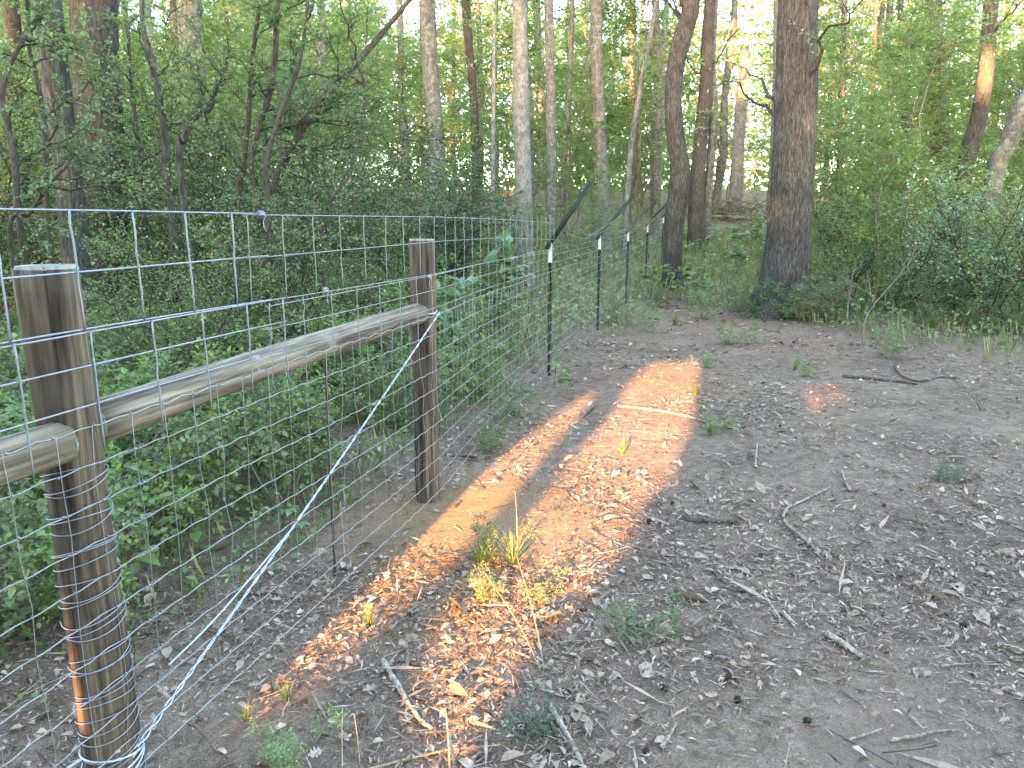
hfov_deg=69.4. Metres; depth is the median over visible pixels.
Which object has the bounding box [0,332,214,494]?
weed clump
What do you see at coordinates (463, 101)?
understory sapling
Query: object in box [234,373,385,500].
weed clump
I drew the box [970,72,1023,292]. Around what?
tree
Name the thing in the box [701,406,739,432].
path weed
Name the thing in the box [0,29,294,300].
privet tree
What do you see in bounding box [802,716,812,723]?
seed ball
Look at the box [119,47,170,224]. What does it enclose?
understory sapling
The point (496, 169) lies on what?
forest trunk
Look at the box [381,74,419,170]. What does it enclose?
background tree
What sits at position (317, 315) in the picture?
weed clump
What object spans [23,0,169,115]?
understory tree
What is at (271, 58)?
understory sapling
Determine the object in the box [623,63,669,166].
background tree
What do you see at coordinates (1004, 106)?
understory sapling
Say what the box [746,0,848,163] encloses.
background tree
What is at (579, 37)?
background tree
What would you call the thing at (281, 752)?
path weed
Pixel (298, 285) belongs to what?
weed clump
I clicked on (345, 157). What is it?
privet tree
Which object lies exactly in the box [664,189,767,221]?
brush heap
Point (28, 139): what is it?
understory sapling
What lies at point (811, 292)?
bush
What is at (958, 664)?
fallen stick
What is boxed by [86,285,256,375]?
weed clump
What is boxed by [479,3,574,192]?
understory sapling
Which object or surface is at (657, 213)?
steel fence post
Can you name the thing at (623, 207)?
steel fence post
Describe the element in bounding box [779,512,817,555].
fallen stick
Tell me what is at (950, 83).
understory sapling
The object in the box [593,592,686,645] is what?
path weed
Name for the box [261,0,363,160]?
background tree
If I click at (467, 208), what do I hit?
evergreen bush
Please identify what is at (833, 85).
understory sapling
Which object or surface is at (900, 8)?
tree
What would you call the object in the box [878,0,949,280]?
tree
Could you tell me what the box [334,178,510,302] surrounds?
evergreen bush
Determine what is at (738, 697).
seed ball
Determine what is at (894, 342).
path weed
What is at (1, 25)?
understory tree
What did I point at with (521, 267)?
leaf plant
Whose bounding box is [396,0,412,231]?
tree
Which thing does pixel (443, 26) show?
background tree
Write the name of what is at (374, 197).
understory sapling
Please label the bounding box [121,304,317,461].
weed clump
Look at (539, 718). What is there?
path weed
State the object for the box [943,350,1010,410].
dead branch
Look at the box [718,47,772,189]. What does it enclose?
background tree
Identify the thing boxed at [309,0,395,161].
background tree
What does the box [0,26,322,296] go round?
privet tree
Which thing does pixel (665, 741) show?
fallen stick
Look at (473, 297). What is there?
weed clump
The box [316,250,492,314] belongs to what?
bush
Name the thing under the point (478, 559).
grass tuft
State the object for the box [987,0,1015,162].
forest trunk
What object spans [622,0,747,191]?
background tree
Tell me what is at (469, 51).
tree
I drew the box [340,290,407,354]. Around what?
weed clump
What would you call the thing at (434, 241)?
welded wire panel
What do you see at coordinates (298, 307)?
weed clump
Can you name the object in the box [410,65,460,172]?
background tree
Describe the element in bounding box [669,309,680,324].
grass tuft
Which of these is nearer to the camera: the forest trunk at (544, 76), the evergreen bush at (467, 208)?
the evergreen bush at (467, 208)
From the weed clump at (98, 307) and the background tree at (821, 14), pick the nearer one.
the weed clump at (98, 307)
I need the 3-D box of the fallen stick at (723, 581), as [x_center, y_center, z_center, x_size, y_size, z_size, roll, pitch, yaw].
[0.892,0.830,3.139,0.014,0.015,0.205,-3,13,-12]
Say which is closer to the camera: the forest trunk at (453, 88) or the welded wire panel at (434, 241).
the welded wire panel at (434, 241)
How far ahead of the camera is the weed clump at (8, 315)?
8.16 m
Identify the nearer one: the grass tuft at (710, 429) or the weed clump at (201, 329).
the grass tuft at (710, 429)
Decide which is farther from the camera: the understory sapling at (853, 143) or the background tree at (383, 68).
the background tree at (383, 68)
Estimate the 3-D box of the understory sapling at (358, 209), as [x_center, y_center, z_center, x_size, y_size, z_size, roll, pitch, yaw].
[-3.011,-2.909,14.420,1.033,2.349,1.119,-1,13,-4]
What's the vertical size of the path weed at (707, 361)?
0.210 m
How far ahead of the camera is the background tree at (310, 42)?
45.35 m
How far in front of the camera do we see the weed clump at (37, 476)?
3.49 m
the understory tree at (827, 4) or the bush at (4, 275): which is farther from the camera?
the understory tree at (827, 4)
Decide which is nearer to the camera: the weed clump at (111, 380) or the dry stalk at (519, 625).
the dry stalk at (519, 625)
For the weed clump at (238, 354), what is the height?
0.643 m
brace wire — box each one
[66,750,120,767]
[78,309,439,767]
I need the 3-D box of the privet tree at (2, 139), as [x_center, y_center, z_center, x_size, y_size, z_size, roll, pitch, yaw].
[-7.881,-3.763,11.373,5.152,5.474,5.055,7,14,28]
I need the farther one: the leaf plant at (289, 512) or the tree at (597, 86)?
the tree at (597, 86)
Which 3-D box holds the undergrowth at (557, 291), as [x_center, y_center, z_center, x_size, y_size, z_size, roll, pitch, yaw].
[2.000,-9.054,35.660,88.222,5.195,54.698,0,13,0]
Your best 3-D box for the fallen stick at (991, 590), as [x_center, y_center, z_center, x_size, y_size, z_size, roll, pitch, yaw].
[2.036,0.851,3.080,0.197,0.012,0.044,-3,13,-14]
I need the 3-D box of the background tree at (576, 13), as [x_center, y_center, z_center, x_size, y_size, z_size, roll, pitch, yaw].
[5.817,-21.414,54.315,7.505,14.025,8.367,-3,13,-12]
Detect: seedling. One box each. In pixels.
[436,276,478,377]
[479,229,524,346]
[556,370,576,397]
[634,262,673,300]
[673,266,692,286]
[687,280,717,301]
[725,228,749,271]
[749,211,766,246]
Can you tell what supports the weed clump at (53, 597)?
on the ground at (576, 485)
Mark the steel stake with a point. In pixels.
(330, 476)
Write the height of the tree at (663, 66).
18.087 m
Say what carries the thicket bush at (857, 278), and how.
on the ground at (576, 485)
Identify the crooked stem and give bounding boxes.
[0,0,97,264]
[0,0,132,263]
[7,115,170,268]
[74,2,211,314]
[77,0,240,333]
[152,0,346,307]
[164,12,255,334]
[209,0,332,331]
[246,0,394,340]
[256,0,480,345]
[295,39,384,299]
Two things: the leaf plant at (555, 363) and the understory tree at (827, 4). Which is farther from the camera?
the understory tree at (827, 4)
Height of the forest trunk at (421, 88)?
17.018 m
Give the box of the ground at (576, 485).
[0,189,1023,767]
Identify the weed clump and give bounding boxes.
[0,296,20,341]
[0,312,24,376]
[0,313,18,351]
[0,313,150,506]
[0,329,23,380]
[0,330,20,407]
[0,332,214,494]
[0,352,286,513]
[0,375,32,426]
[0,390,47,550]
[0,394,185,516]
[0,411,176,656]
[0,424,172,634]
[0,470,210,655]
[1,302,130,407]
[1,359,171,475]
[4,337,261,550]
[5,328,207,441]
[82,287,155,372]
[83,290,186,380]
[85,296,186,387]
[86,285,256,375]
[93,306,189,342]
[94,348,149,394]
[97,294,136,331]
[103,325,202,384]
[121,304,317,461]
[121,372,240,447]
[128,347,220,407]
[130,376,297,480]
[145,289,228,368]
[148,344,357,532]
[152,307,206,345]
[181,335,262,421]
[194,274,303,333]
[208,276,377,411]
[218,307,263,354]
[231,282,345,344]
[234,288,321,335]
[234,343,343,459]
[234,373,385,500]
[253,282,341,331]
[262,300,402,401]
[289,299,342,361]
[312,298,410,390]
[319,345,407,418]
[321,336,446,430]
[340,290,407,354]
[342,331,411,369]
[356,314,507,412]
[371,297,479,351]
[380,334,456,380]
[436,274,513,346]
[436,284,522,362]
[436,312,495,353]
[438,340,508,402]
[445,312,518,388]
[479,290,529,353]
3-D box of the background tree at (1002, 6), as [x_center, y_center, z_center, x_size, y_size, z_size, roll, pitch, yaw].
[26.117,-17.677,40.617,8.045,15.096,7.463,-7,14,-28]
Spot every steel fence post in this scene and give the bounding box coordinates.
[545,180,592,375]
[595,195,633,329]
[625,201,656,303]
[645,204,665,272]
[661,214,664,262]
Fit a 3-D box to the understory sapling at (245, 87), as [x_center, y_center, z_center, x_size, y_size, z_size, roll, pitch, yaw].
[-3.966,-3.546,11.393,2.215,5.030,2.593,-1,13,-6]
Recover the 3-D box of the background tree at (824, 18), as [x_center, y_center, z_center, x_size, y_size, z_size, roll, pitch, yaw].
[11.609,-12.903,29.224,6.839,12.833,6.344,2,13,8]
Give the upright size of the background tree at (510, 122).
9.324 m
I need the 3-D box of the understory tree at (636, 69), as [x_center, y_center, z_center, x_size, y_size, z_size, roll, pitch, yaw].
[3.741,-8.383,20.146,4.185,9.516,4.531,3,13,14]
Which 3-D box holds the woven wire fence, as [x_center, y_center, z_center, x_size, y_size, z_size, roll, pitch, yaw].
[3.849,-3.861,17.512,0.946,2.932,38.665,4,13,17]
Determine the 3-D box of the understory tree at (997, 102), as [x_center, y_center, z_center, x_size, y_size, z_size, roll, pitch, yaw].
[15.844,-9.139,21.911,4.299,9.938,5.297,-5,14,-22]
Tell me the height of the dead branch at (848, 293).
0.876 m
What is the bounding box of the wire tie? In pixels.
[257,210,266,231]
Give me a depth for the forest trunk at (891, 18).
28.95 m
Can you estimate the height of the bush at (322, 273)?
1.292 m
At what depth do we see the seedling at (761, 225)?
20.84 m
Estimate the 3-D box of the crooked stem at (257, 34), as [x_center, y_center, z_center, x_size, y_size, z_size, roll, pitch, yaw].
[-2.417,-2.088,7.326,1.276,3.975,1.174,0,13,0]
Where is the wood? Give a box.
[0,0,1023,190]
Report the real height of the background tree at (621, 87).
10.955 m
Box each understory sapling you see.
[0,0,33,172]
[0,0,154,216]
[0,84,40,205]
[1,74,59,254]
[23,77,60,257]
[49,0,170,243]
[118,26,159,159]
[119,14,180,206]
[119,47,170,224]
[159,0,321,182]
[160,23,233,193]
[170,0,275,214]
[177,0,345,221]
[186,0,327,254]
[202,0,347,277]
[208,25,312,170]
[245,29,304,174]
[253,0,389,230]
[306,95,375,242]
[307,22,396,200]
[308,70,368,213]
[330,102,375,223]
[331,43,411,218]
[334,52,396,194]
[341,177,380,263]
[359,171,393,255]
[360,5,455,226]
[383,22,462,221]
[383,61,467,238]
[413,159,461,266]
[427,174,469,245]
[441,84,501,245]
[445,12,513,233]
[466,183,518,295]
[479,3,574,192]
[511,197,554,294]
[531,103,587,213]
[531,141,584,263]
[532,55,610,254]
[532,201,560,286]
[539,0,662,188]
[556,27,640,192]
[566,114,615,227]
[572,172,611,260]
[581,164,623,280]
[588,0,691,224]
[607,60,666,240]
[764,39,875,204]
[812,9,891,286]
[813,7,963,311]
[813,39,923,232]
[814,50,858,228]
[823,0,1023,308]
[825,88,900,245]
[825,110,883,206]
[829,58,905,213]
[835,0,982,297]
[844,10,987,276]
[853,84,915,213]
[854,25,988,272]
[857,103,926,192]
[879,53,989,207]
[914,4,1019,192]
[915,56,1006,182]
[950,45,1023,237]
[954,46,1023,205]
[974,4,1023,196]
[977,24,1023,225]
[982,14,1023,205]
[983,63,1021,182]
[1005,154,1023,249]
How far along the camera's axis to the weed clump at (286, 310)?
6.11 m
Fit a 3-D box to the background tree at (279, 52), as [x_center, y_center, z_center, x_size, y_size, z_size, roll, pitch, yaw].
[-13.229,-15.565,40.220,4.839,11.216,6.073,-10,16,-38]
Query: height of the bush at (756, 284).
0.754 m
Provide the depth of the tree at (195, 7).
14.65 m
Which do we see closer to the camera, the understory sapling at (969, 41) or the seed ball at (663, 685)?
the seed ball at (663, 685)
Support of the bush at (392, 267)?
on the ground at (576, 485)
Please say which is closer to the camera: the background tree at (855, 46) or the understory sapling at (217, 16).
the understory sapling at (217, 16)
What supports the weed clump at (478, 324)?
on the ground at (576, 485)
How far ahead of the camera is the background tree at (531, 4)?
28.51 m
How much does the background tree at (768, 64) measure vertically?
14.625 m
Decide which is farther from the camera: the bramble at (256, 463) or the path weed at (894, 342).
the path weed at (894, 342)
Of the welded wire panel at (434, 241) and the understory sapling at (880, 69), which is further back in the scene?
the understory sapling at (880, 69)
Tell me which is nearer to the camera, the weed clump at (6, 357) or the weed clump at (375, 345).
the weed clump at (6, 357)
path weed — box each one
[243,702,349,767]
[437,343,506,400]
[464,411,512,453]
[467,561,509,609]
[469,511,544,565]
[475,369,546,423]
[499,683,561,747]
[518,561,573,609]
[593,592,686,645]
[600,292,647,325]
[629,301,667,332]
[645,280,684,308]
[682,283,727,319]
[700,352,715,368]
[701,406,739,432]
[706,317,760,344]
[724,282,774,319]
[796,360,823,376]
[865,319,919,361]
[923,458,969,483]
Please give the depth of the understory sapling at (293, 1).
13.23 m
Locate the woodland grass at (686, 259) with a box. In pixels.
[0,225,1023,658]
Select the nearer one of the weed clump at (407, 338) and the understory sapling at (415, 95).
the weed clump at (407, 338)
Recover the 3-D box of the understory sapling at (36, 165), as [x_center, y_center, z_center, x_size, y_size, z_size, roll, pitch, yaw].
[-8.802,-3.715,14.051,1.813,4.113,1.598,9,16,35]
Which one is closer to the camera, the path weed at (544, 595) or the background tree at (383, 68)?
the path weed at (544, 595)
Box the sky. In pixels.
[1,0,1023,190]
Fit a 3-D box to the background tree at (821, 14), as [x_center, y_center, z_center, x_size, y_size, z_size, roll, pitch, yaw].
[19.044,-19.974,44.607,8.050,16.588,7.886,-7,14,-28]
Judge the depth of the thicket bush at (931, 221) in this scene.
14.74 m
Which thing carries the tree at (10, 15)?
on the ground at (576, 485)
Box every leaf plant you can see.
[110,499,160,572]
[156,496,206,557]
[234,432,282,494]
[275,505,309,539]
[301,408,344,472]
[508,251,535,353]
[543,351,567,383]
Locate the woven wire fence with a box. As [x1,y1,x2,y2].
[0,189,725,767]
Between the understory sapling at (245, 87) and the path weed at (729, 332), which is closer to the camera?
the path weed at (729, 332)
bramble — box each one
[1,402,31,502]
[16,519,50,564]
[113,533,141,589]
[151,458,203,517]
[246,439,278,485]
[286,420,332,470]
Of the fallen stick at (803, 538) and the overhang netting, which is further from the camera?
the overhang netting
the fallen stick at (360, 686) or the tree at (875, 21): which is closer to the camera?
the fallen stick at (360, 686)
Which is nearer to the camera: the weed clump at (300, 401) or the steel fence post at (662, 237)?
the weed clump at (300, 401)
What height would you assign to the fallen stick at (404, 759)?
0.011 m
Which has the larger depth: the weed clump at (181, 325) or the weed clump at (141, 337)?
the weed clump at (181, 325)
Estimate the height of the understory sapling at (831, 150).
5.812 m
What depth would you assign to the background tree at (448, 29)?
55.41 m
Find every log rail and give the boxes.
[0,422,78,486]
[97,303,428,442]
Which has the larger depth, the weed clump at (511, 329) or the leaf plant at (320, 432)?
the weed clump at (511, 329)
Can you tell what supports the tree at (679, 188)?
on the ground at (576, 485)
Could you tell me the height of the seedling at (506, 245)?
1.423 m
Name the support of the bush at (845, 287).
on the ground at (576, 485)
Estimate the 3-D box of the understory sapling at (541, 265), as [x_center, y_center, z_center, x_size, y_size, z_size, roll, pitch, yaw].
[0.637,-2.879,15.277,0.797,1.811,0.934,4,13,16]
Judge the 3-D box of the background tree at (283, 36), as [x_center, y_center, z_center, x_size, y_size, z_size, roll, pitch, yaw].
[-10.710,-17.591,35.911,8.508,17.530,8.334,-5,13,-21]
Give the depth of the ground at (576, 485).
3.14 m
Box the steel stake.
[324,358,336,575]
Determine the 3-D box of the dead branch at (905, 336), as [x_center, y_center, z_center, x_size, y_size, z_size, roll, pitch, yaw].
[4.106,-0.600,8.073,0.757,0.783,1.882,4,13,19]
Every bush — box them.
[0,106,214,350]
[0,127,45,269]
[0,168,92,308]
[0,193,15,330]
[0,263,17,325]
[0,288,14,336]
[0,293,108,412]
[0,324,157,431]
[6,163,333,421]
[16,93,326,334]
[82,132,418,386]
[104,103,382,318]
[109,262,242,330]
[124,283,262,355]
[144,257,230,312]
[147,304,368,460]
[178,281,308,357]
[183,115,422,308]
[216,236,305,299]
[227,243,370,318]
[228,265,409,350]
[277,200,468,364]
[302,154,538,301]
[307,254,409,322]
[310,137,575,292]
[315,237,396,299]
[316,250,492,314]
[318,260,492,368]
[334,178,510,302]
[349,236,442,303]
[734,200,934,315]
[740,107,926,268]
[747,279,787,300]
[752,265,861,321]
[768,271,850,321]
[812,127,982,288]
[813,176,1023,320]
[854,172,1017,286]
[889,169,1023,327]
[893,159,1023,338]
[894,151,1023,277]
[897,288,1000,329]
[901,178,1023,323]
[949,152,1023,294]
[962,291,1023,334]
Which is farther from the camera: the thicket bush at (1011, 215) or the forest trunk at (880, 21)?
the forest trunk at (880, 21)
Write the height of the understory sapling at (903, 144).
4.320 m
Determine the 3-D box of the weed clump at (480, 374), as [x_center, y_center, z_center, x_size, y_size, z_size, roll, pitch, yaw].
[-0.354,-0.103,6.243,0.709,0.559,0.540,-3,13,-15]
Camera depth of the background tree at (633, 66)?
32.79 m
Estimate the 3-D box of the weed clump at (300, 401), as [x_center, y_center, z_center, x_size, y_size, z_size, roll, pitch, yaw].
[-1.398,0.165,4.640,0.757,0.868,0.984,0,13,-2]
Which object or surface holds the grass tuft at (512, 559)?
on the ground at (576, 485)
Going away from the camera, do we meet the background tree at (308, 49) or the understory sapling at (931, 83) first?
the understory sapling at (931, 83)
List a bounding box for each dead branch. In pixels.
[811,251,872,319]
[821,278,952,373]
[850,287,936,374]
[862,231,924,344]
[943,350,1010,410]
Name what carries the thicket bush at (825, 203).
on the ground at (576, 485)
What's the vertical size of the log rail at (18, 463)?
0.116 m
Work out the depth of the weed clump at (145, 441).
3.94 m
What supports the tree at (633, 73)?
on the ground at (576, 485)
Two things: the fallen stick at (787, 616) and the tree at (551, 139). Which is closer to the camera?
the fallen stick at (787, 616)
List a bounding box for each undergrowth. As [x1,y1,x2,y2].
[0,176,1023,336]
[0,287,1023,749]
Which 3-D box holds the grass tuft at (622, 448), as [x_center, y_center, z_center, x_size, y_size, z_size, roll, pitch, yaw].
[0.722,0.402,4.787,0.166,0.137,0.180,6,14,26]
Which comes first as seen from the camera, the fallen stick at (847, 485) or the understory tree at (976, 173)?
the fallen stick at (847, 485)
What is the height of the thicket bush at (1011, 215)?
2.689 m
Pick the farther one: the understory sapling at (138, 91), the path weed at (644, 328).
the understory sapling at (138, 91)
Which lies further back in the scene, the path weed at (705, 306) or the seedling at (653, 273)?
the seedling at (653, 273)
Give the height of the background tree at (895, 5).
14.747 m
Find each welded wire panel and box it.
[0,208,271,344]
[0,297,289,477]
[243,214,554,301]
[265,249,554,390]
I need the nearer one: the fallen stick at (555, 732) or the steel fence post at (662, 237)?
the fallen stick at (555, 732)
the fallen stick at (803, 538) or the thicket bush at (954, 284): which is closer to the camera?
the fallen stick at (803, 538)
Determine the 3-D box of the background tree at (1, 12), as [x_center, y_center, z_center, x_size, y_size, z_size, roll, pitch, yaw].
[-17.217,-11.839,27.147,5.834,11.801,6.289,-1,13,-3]
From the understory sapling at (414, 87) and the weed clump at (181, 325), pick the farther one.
the understory sapling at (414, 87)
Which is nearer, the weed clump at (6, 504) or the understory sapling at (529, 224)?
the weed clump at (6, 504)
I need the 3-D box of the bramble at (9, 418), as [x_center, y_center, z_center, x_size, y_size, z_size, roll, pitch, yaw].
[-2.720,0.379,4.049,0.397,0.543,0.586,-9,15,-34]
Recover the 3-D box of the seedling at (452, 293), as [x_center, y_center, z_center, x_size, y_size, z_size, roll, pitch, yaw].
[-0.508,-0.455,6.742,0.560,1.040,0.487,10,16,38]
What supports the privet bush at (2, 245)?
on the ground at (576, 485)
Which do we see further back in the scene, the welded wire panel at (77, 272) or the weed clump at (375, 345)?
the weed clump at (375, 345)
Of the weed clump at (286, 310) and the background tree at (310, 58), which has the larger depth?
the background tree at (310, 58)
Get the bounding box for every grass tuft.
[233,699,256,721]
[269,680,303,701]
[350,601,380,626]
[457,527,507,566]
[486,531,534,566]
[616,438,631,455]
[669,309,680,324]
[686,382,701,394]
[703,413,718,435]
[792,356,801,369]
[919,309,942,329]
[994,333,1007,344]
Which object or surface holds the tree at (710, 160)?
on the ground at (576, 485)
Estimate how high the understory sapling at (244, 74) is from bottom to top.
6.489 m
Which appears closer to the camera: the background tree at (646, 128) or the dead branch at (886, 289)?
the dead branch at (886, 289)
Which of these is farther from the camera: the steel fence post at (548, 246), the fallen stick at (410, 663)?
the steel fence post at (548, 246)
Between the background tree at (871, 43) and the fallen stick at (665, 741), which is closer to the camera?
the fallen stick at (665, 741)
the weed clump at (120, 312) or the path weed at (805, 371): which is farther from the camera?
the weed clump at (120, 312)
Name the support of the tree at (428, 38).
on the ground at (576, 485)
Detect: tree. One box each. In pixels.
[0,0,68,215]
[0,0,163,313]
[0,2,127,156]
[0,4,36,199]
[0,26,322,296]
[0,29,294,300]
[0,37,137,301]
[2,0,40,263]
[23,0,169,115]
[33,0,100,344]
[39,0,397,311]
[66,2,172,142]
[68,0,141,317]
[84,0,488,305]
[119,0,226,136]
[121,0,243,136]
[123,46,477,276]
[151,0,231,151]
[160,0,297,157]
[169,0,184,269]
[172,1,305,167]
[176,0,216,283]
[203,0,314,143]
[205,1,378,174]
[206,0,303,103]
[221,3,337,137]
[228,0,402,173]
[237,4,303,139]
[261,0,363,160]
[284,0,424,223]
[303,0,372,113]
[309,0,393,204]
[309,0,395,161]
[316,0,334,248]
[332,0,467,182]
[334,0,408,183]
[335,0,395,173]
[355,0,419,190]
[368,0,485,180]
[375,0,490,160]
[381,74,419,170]
[389,0,533,197]
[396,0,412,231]
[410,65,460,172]
[413,2,512,183]
[416,0,446,257]
[423,37,502,173]
[432,0,528,272]
[440,0,512,248]
[441,0,564,152]
[442,0,567,210]
[447,0,636,224]
[456,6,535,189]
[478,0,697,211]
[497,0,662,238]
[497,68,535,173]
[498,13,582,185]
[508,6,609,189]
[512,0,533,297]
[534,0,617,151]
[544,0,557,260]
[545,0,651,190]
[556,0,627,190]
[558,0,613,259]
[559,0,574,249]
[572,56,623,181]
[573,0,724,250]
[576,0,684,198]
[604,0,725,202]
[608,20,691,210]
[613,27,691,202]
[621,0,664,264]
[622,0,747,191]
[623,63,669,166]
[627,3,638,211]
[632,0,776,245]
[641,0,664,241]
[656,0,718,288]
[660,0,668,230]
[663,25,734,176]
[670,0,769,176]
[684,22,758,161]
[702,0,862,320]
[704,0,718,239]
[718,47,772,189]
[719,0,899,219]
[727,43,750,211]
[732,1,847,166]
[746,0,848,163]
[751,0,886,172]
[754,0,952,235]
[764,0,777,220]
[767,0,920,201]
[815,20,863,188]
[817,0,968,192]
[817,0,1020,196]
[830,1,847,221]
[845,2,960,188]
[846,0,893,229]
[854,0,976,170]
[855,0,927,156]
[871,0,1023,212]
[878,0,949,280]
[879,0,909,208]
[912,0,1010,174]
[938,0,1023,290]
[946,0,1023,169]
[952,13,1008,171]
[952,15,1023,260]
[955,26,1023,182]
[959,0,1023,142]
[959,0,1023,213]
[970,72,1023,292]
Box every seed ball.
[642,747,649,753]
[659,683,667,691]
[723,673,731,680]
[733,695,741,703]
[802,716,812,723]
[960,622,966,627]
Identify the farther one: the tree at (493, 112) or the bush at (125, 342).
the tree at (493, 112)
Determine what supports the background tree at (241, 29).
on the ground at (576, 485)
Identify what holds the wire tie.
attached to the welded wire panel at (77, 272)
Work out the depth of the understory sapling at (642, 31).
23.60 m
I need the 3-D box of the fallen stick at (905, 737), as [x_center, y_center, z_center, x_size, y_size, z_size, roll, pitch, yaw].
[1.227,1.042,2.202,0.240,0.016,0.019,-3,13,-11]
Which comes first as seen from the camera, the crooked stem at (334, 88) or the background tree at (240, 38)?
the crooked stem at (334, 88)
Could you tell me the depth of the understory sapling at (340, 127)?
25.79 m
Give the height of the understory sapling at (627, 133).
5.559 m
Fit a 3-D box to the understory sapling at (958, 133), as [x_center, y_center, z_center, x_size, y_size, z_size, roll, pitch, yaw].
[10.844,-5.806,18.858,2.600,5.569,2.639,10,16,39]
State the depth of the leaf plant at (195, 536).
3.31 m
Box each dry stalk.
[341,707,342,766]
[354,714,359,764]
[445,708,450,767]
[482,569,539,668]
[515,551,543,666]
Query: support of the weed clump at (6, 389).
on the ground at (576, 485)
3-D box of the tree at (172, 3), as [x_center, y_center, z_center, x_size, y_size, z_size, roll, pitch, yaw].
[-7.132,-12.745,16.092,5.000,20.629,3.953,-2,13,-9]
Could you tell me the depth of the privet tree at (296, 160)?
10.68 m
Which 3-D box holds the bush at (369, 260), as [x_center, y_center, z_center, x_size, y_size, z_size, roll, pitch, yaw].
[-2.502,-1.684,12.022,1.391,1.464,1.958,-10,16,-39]
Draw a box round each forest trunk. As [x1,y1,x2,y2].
[119,0,178,201]
[411,6,424,191]
[439,3,468,190]
[446,0,484,205]
[471,0,536,231]
[490,0,505,207]
[497,1,563,214]
[536,8,544,183]
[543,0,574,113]
[554,0,581,202]
[609,11,617,181]
[638,0,644,193]
[644,1,659,216]
[712,0,737,210]
[820,0,848,194]
[855,0,885,218]
[855,0,908,213]
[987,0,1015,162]
[1005,83,1022,211]
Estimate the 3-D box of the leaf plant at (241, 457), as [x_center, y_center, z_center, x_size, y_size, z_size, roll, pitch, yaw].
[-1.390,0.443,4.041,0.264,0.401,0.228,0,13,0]
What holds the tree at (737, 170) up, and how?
on the ground at (576, 485)
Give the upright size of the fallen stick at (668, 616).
0.013 m
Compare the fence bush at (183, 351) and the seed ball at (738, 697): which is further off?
the fence bush at (183, 351)
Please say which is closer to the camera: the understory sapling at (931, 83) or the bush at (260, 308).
the bush at (260, 308)
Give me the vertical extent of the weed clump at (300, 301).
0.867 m
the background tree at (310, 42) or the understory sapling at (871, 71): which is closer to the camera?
the understory sapling at (871, 71)
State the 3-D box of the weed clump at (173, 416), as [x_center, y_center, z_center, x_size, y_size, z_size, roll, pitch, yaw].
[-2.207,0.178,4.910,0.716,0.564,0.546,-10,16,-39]
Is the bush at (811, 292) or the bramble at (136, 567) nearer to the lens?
the bramble at (136, 567)
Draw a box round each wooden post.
[11,264,145,767]
[409,239,439,503]
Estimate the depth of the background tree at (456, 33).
49.06 m
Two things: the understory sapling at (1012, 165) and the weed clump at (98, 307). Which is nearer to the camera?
the weed clump at (98, 307)
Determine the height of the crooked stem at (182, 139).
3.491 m
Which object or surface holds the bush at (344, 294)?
on the ground at (576, 485)
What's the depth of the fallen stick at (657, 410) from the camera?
5.79 m
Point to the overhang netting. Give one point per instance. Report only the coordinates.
(606, 236)
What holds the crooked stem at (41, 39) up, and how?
on the ground at (576, 485)
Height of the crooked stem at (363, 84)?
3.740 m
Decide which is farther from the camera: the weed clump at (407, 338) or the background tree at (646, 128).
the background tree at (646, 128)
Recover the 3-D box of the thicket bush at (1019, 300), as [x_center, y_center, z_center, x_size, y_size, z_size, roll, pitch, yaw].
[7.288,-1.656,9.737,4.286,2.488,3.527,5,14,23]
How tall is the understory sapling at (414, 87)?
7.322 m
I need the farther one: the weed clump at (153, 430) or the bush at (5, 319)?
the bush at (5, 319)
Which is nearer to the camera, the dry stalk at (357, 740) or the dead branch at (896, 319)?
the dry stalk at (357, 740)
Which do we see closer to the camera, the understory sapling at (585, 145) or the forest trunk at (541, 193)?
the understory sapling at (585, 145)
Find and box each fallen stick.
[349,670,385,695]
[370,744,499,767]
[380,657,433,730]
[394,658,452,667]
[467,717,495,730]
[547,703,585,767]
[549,721,572,767]
[617,404,737,429]
[640,598,689,627]
[659,721,676,749]
[686,515,737,523]
[712,568,735,590]
[732,565,751,575]
[754,443,757,466]
[760,589,782,620]
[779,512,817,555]
[780,609,796,625]
[782,486,830,554]
[823,630,862,657]
[841,470,851,491]
[842,374,917,384]
[847,727,883,740]
[888,729,960,741]
[894,356,959,381]
[940,663,1004,666]
[985,584,1023,593]
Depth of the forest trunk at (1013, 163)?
34.01 m
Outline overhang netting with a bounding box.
[553,179,728,266]
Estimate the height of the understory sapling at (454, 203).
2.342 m
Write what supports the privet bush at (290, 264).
on the ground at (576, 485)
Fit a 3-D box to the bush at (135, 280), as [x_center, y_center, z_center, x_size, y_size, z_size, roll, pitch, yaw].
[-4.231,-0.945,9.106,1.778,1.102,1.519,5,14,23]
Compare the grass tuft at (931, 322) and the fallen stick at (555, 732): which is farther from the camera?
the grass tuft at (931, 322)
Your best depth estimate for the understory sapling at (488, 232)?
12.25 m
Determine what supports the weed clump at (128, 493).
on the ground at (576, 485)
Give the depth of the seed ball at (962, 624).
2.80 m
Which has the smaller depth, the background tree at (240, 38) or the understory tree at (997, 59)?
the understory tree at (997, 59)
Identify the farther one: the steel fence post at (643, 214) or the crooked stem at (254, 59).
the steel fence post at (643, 214)
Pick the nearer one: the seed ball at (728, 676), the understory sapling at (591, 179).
the seed ball at (728, 676)
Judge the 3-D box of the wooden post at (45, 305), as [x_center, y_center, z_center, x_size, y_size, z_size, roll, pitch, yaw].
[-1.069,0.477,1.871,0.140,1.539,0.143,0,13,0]
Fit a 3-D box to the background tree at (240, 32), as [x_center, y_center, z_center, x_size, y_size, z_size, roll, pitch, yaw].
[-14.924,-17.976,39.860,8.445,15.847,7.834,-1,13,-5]

